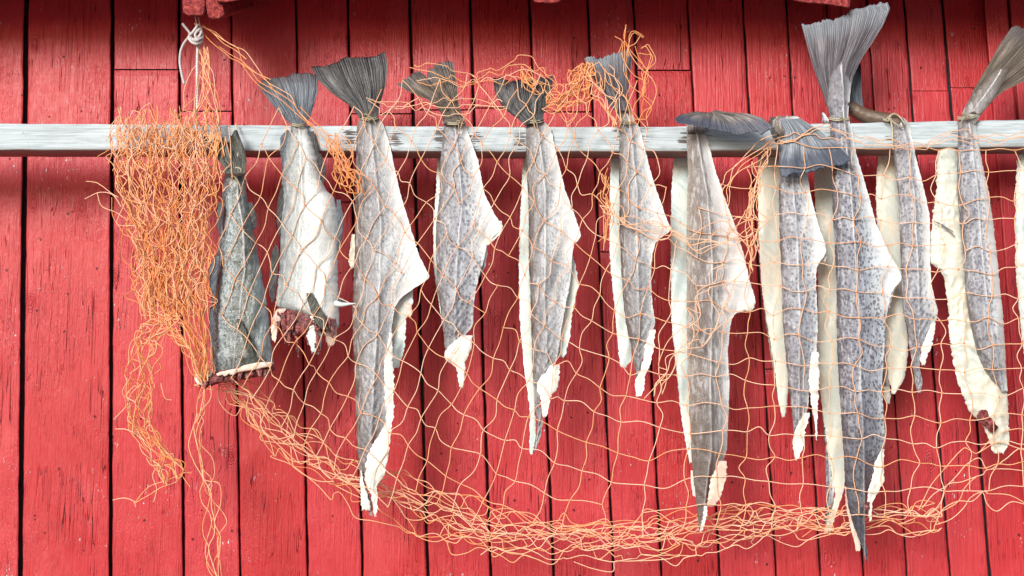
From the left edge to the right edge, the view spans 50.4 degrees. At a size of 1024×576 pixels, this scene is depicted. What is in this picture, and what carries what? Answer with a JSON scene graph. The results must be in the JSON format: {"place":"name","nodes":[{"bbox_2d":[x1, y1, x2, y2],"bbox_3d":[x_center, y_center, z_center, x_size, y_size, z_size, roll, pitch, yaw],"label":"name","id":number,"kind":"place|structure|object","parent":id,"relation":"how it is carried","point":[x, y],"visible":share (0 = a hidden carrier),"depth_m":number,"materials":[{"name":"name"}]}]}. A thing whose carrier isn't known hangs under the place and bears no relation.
{"place":"outdoors","nodes":[
{"label":"outdoors","id":0,"kind":"place"},
{"bbox_3d":[-0.730,-0.626,2.511,0.016,0.085,0.017,0,-6,0],"label":"metal hook","id":1,"kind":"object","parent":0,"visible":0},
{"bbox_2d":[179,23,203,144],"bbox_3d":[-0.731,-0.457,2.481,0.062,0.304,0.027,-2,-6,21],"label":"white rope","id":2,"kind":"object","parent":1,"relation":"hanging from","point":[196,39],"visible":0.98,"depth_m":2.49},
{"label":"ground","id":3,"kind":"structure","parent":0,"visible":0},
{"bbox_2d":[0,0,1023,575],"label":"wooden wall","id":4,"kind":"structure","parent":3,"relation":"on","point":[74,464],"depth_m":2.65,"materials":[{"name":"red paint"}]},
{"bbox_2d":[0,120,1023,158],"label":"drying pole","id":5,"kind":"object","parent":4,"relation":"attached to","point":[52,140],"visible":0.73,"depth_m":2.48,"materials":[{"name":"grey wood"}]},
{"bbox_2d":[195,124,274,388],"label":"drying fish","id":6,"kind":"object","parent":5,"relation":"hanging from","point":[228,342],"visible":0.98,"depth_m":2.41},
{"bbox_2d":[258,72,355,356],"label":"drying fish","id":7,"kind":"object","parent":5,"relation":"hanging from","point":[301,89],"visible":0.95,"depth_m":2.43},
{"bbox_2d":[311,51,428,516],"bbox_3d":[-0.323,-0.022,2.435,0.275,1.051,0.050,1,-6,-6],"label":"drying fish","id":8,"kind":"object","parent":5,"relation":"hanging from","point":[356,82],"visible":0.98,"depth_m":2.43},
{"bbox_2d":[396,61,502,387],"bbox_3d":[-0.142,-0.150,2.453,0.198,0.750,0.146,-4,-7,35],"label":"drying fish","id":9,"kind":"object","parent":5,"relation":"hanging from","point":[455,218],"visible":0.97,"depth_m":2.44},
{"bbox_2d":[493,74,580,454],"bbox_3d":[0.062,-0.058,2.452,0.168,0.866,0.132,-4,-7,33],"label":"drying fish","id":10,"kind":"object","parent":5,"relation":"hanging from","point":[546,197],"visible":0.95,"depth_m":2.45},
{"bbox_2d":[85,17,1023,575],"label":"fishing net","id":11,"kind":"object","parent":5,"relation":"hanging from","point":[173,231],"visible":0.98,"depth_m":2.42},
{"bbox_2d":[584,49,669,396],"bbox_3d":[0.270,-0.151,2.465,0.160,0.795,0.142,-4,-7,34],"label":"drying fish","id":12,"kind":"object","parent":5,"relation":"hanging from","point":[630,301],"visible":0.98,"depth_m":2.45},
{"bbox_2d":[670,110,773,531],"bbox_3d":[0.470,0.069,2.445,0.224,0.937,0.177,0,-6,0],"label":"drying fish","id":13,"kind":"object","parent":5,"relation":"hanging from","point":[695,183],"visible":0.94,"depth_m":2.43},
{"bbox_2d":[757,116,850,460],"bbox_3d":[0.638,-0.004,2.441,0.129,0.777,0.229,5,-8,-37],"label":"drying fish","id":14,"kind":"object","parent":5,"relation":"hanging from","point":[787,348],"visible":0.93,"depth_m":2.43},
{"bbox_2d":[802,2,901,560],"bbox_3d":[0.779,-0.028,2.459,0.193,1.262,0.140,-3,-7,23],"label":"drying fish","id":15,"kind":"object","parent":5,"relation":"hanging from","point":[838,48],"visible":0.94,"depth_m":2.44},
{"bbox_2d":[848,63,937,403],"bbox_3d":[0.854,-0.138,2.478,0.164,0.802,0.132,2,-6,-22],"label":"drying fish","id":16,"kind":"object","parent":5,"relation":"hanging from","point":[897,209],"visible":0.87,"depth_m":2.46},
{"bbox_2d":[930,26,1023,453],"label":"drying fish","id":17,"kind":"object","parent":5,"relation":"hanging from","point":[1004,71],"visible":0.97,"depth_m":2.43},
{"bbox_2d":[1015,153,1023,353],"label":"drying fish","id":18,"kind":"object","parent":5,"relation":"hanging from","point":[1019,220],"visible":0.85,"depth_m":2.52}
]}

